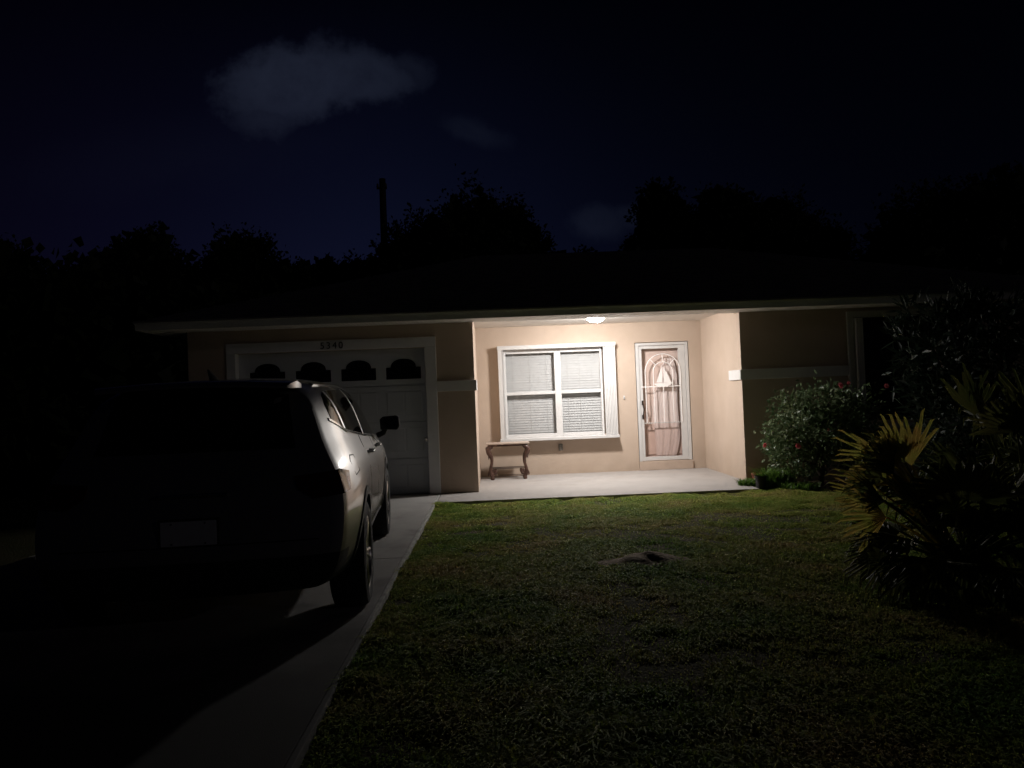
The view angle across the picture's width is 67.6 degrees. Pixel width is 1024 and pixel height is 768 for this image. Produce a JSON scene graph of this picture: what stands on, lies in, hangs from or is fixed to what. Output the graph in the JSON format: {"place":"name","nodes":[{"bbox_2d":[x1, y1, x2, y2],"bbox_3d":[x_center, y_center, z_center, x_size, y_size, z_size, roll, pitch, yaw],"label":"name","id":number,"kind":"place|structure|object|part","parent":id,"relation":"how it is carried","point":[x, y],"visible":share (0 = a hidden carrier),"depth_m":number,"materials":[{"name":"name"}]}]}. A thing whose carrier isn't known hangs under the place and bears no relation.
{"place":"outdoors","nodes":[
{"label":"outdoors","id":0,"kind":"place"},
{"bbox_2d":[0,493,437,767],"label":"driveway","id":1,"kind":"structure","parent":0,"point":[236,681],"depth_m":3.95,"materials":[{"name":"concrete"}]},
{"bbox_2d":[35,369,399,623],"bbox_3d":[-2.048,0.742,6.471,2.145,1.596,4.540,-2,-1,-6],"label":"parked suv","id":2,"kind":"object","parent":1,"relation":"on","point":[213,486],"visible":1,"depth_m":4.36,"materials":[{"name":"paint"}]},
{"bbox_3d":[-1.843,0.229,4.500,1.121,0.345,0.215,-2,-1,-6],"label":"rear window","id":3,"kind":"part","parent":2,"relation":"part of","materials":[{"name":"black glass"}]},
{"bbox_3d":[-1.191,0.168,4.995,0.136,0.242,0.236,-2,-1,-6],"label":"side window","id":4,"kind":"part","parent":2,"relation":"part of","materials":[{"name":"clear glass"}]},
{"bbox_3d":[-1.246,0.212,5.667,0.176,0.364,1.015,-2,-1,-6],"label":"side window","id":5,"kind":"part","parent":2,"relation":"part of","materials":[{"name":"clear glass"}]},
{"bbox_3d":[-1.380,0.273,6.894,0.183,0.433,1.465,-2,-1,-6],"label":"side window","id":6,"kind":"part","parent":2,"relation":"part of","materials":[{"name":"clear glass"}]},
{"bbox_2d":[0,458,1023,767],"bbox_3d":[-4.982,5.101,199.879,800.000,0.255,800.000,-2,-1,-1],"label":"ground","id":7,"kind":"structure","parent":0,"point":[22,484],"depth_m":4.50,"materials":[{"name":"green plant"}]},
{"bbox_2d":[0,232,57,284],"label":"oak tree","id":8,"kind":"object","parent":7,"relation":"on","point":[27,242],"visible":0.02,"depth_m":29.55,"materials":[{"name":"green plant"}]},
{"bbox_2d":[71,220,193,294],"bbox_3d":[-14.317,-1.973,29.582,5.340,8.894,3.712,-2,-1,-20],"label":"oak tree","id":9,"kind":"object","parent":7,"relation":"on","point":[145,240],"visible":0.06,"depth_m":29.23,"materials":[{"name":"green plant"}]},
{"bbox_2d":[190,221,323,301],"bbox_3d":[-10.095,-2.019,29.927,5.769,8.651,3.854,-2,-1,-1],"label":"oak tree","id":10,"kind":"object","parent":7,"relation":"on","point":[250,265],"visible":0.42,"depth_m":28.96,"materials":[{"name":"green plant"}]},
{"bbox_2d":[313,248,365,285],"bbox_3d":[-7.290,-1.714,31.813,5.301,7.905,3.249,-2,-1,-1],"label":"oak tree","id":11,"kind":"object","parent":7,"relation":"on","point":[332,271],"visible":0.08,"depth_m":31.42,"materials":[{"name":"green plant"}]},
{"bbox_2d":[284,494,440,767],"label":"driveway edge","id":12,"kind":"object","parent":7,"relation":"on","point":[297,757],"visible":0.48,"depth_m":3.83,"materials":[{"name":"concrete"}]},
{"bbox_2d":[376,178,387,259],"bbox_3d":[-4.927,-2.988,29.930,0.348,10.151,0.348,-3,-1,44],"label":"utility pole","id":13,"kind":"object","parent":7,"relation":"on","point":[381,186],"visible":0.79,"depth_m":29.91,"materials":[{"name":"brown wood"}]},
{"bbox_2d":[352,163,558,278],"bbox_3d":[-1.941,-3.173,29.907,8.974,10.350,5.970,-2,-1,-1],"label":"oak tree","id":14,"kind":"object","parent":7,"relation":"on","point":[484,225],"visible":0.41,"depth_m":28.88,"materials":[{"name":"green plant"}]},
{"bbox_2d":[0,217,1023,461],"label":"hedgerow","id":15,"kind":"object","parent":7,"relation":"on","point":[70,339],"visible":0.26,"depth_m":24.01,"materials":[{"name":"green plant"}]},
{"bbox_2d":[131,248,1023,494],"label":"house","id":16,"kind":"structure","parent":7,"relation":"on","point":[684,358],"depth_m":11.29,"materials":[{"name":"paint"}]},
{"bbox_2d":[239,348,429,494],"bbox_3d":[-2.571,0.578,11.082,2.697,2.113,0.087,-2,-1,-1],"label":"garage door","id":17,"kind":"structure","parent":16,"relation":"in","point":[383,382],"depth_m":11.09,"materials":[{"name":"paint"}]},
{"bbox_2d":[497,342,619,441],"bbox_3d":[0.782,0.136,13.106,2.030,1.623,0.325,-2,-1,-1],"label":"window","id":18,"kind":"structure","parent":16,"relation":"in","point":[551,391],"depth_m":13.22,"materials":[{"name":"glass"}]},
{"bbox_2d":[587,318,603,321],"bbox_3d":[1.273,-0.996,11.655,0.300,0.110,0.300,-2,-1,-1],"label":"porch light","id":19,"kind":"object","parent":16,"relation":"attached to","point":[594,319],"visible":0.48,"depth_m":11.57,"materials":[{"name":"white glass"}]},
{"bbox_2d":[634,341,691,461],"bbox_3d":[2.615,0.365,13.223,0.906,2.172,0.266,-2,-1,-1],"label":"front door","id":20,"kind":"structure","parent":16,"relation":"in","point":[662,371],"depth_m":13.27,"materials":[{"name":"white glass"}]},
{"bbox_2d":[846,308,959,429],"bbox_3d":[5.717,-0.230,11.196,1.660,1.727,0.175,-2,-1,-1],"label":"window","id":21,"kind":"structure","parent":16,"relation":"in","point":[866,361],"depth_m":11.26,"materials":[{"name":"glass"}]},
{"bbox_2d":[573,244,597,252],"bbox_3d":[3.898,-2.141,33.119,4.867,7.914,3.326,-2,-1,-1],"label":"oak tree","id":22,"kind":"object","parent":7,"relation":"on","point":[587,250],"depth_m":32.62,"materials":[{"name":"green plant"}]},
{"bbox_2d":[596,551,691,567],"bbox_3d":[1.063,1.428,6.334,0.800,0.102,0.560,-2,-1,-1],"label":"dirt mound","id":23,"kind":"object","parent":7,"relation":"on","point":[649,557],"visible":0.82,"depth_m":6.21,"materials":[{"name":"brown soil"}]},
{"bbox_2d":[618,176,707,250],"bbox_3d":[6.225,-3.245,30.130,3.942,9.848,3.195,-2,-1,-25],"label":"oak tree","id":24,"kind":"object","parent":7,"relation":"on","point":[663,221],"visible":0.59,"depth_m":29.65,"materials":[{"name":"green plant"}]},
{"bbox_2d":[754,475,766,488],"bbox_3d":[3.344,1.321,10.276,0.160,0.175,0.160,-2,-1,-1],"label":"nursery pot","id":25,"kind":"object","parent":7,"relation":"on","point":[760,480],"visible":0.98,"depth_m":10.22,"materials":[{"name":"black plastic"}]},
{"bbox_2d":[686,182,872,261],"bbox_3d":[10.357,-3.377,30.345,7.800,9.790,4.524,-2,-1,-1],"label":"oak tree","id":26,"kind":"object","parent":7,"relation":"on","point":[734,219],"visible":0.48,"depth_m":29.37,"materials":[{"name":"green plant"}]},
{"bbox_2d":[794,480,887,491],"bbox_3d":[4.390,1.373,10.414,2.291,0.035,1.306,-2,-1,-1],"label":"mulch bed","id":27,"kind":"object","parent":7,"relation":"on","point":[827,486],"visible":0.15,"depth_m":10.21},
{"bbox_2d":[748,465,798,488],"bbox_3d":[3.583,1.266,10.390,0.820,0.299,0.686,-2,-1,-21],"label":"weed clump","id":28,"kind":"object","parent":27,"relation":"on","point":[774,478],"visible":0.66,"depth_m":10.27,"materials":[{"name":"green plant"}]},
{"bbox_2d":[779,479,823,490],"bbox_3d":[3.811,1.336,10.069,0.645,0.131,0.493,-2,-1,-1],"label":"weed clump","id":29,"kind":"object","parent":27,"relation":"on","point":[805,486],"visible":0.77,"depth_m":9.99,"materials":[{"name":"green plant"}]},
{"bbox_2d":[753,370,895,484],"bbox_3d":[4.309,0.593,10.369,1.933,1.611,1.411,-2,-1,-1],"label":"flowering bush","id":30,"kind":"object","parent":27,"relation":"on","point":[812,441],"visible":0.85,"depth_m":10.23,"materials":[{"name":"green plant"}]},
{"bbox_2d":[824,408,1023,615],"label":"fan palm","id":31,"kind":"object","parent":7,"relation":"on","point":[981,507],"visible":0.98,"depth_m":5.03,"materials":[{"name":"green plant"}]},
{"bbox_2d":[851,160,1023,275],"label":"oak tree","id":32,"kind":"object","parent":7,"relation":"on","point":[982,223],"visible":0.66,"depth_m":27.32,"materials":[{"name":"green plant"}]},
{"bbox_2d":[876,276,1023,483],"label":"tall shrub","id":33,"kind":"object","parent":7,"relation":"on","point":[1008,348],"visible":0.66,"depth_m":8.02,"materials":[{"name":"green plant"}]},
{"bbox_2d":[879,361,1023,524],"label":"fan palm","id":34,"kind":"object","parent":7,"relation":"on","point":[970,396],"visible":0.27,"depth_m":6.25,"materials":[{"name":"green plant"}]},
{"bbox_2d":[0,0,1023,273],"label":"sky","id":35,"kind":"structure","parent":0,"point":[285,118],"materials":[{"name":"blue"}]},
{"bbox_2d":[437,468,758,504],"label":"porch floor","id":36,"kind":"structure","parent":0,"point":[616,484],"depth_m":11.13,"materials":[{"name":"concrete"}]},
{"bbox_2d":[485,441,529,479],"bbox_3d":[-0.063,1.266,12.642,0.745,0.602,0.300,-2,-1,-1],"label":"porch bench","id":37,"kind":"object","parent":36,"relation":"on","point":[523,471],"visible":1,"depth_m":12.52,"materials":[{"name":"brown wood"}]},
{"bbox_2d":[734,478,755,485],"bbox_3d":[3.278,1.355,10.575,0.411,0.112,0.326,-2,-1,-1],"label":"weed clump","id":38,"kind":"object","parent":36,"relation":"on","point":[748,482],"visible":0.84,"depth_m":10.54,"materials":[{"name":"green plant"}]}
]}

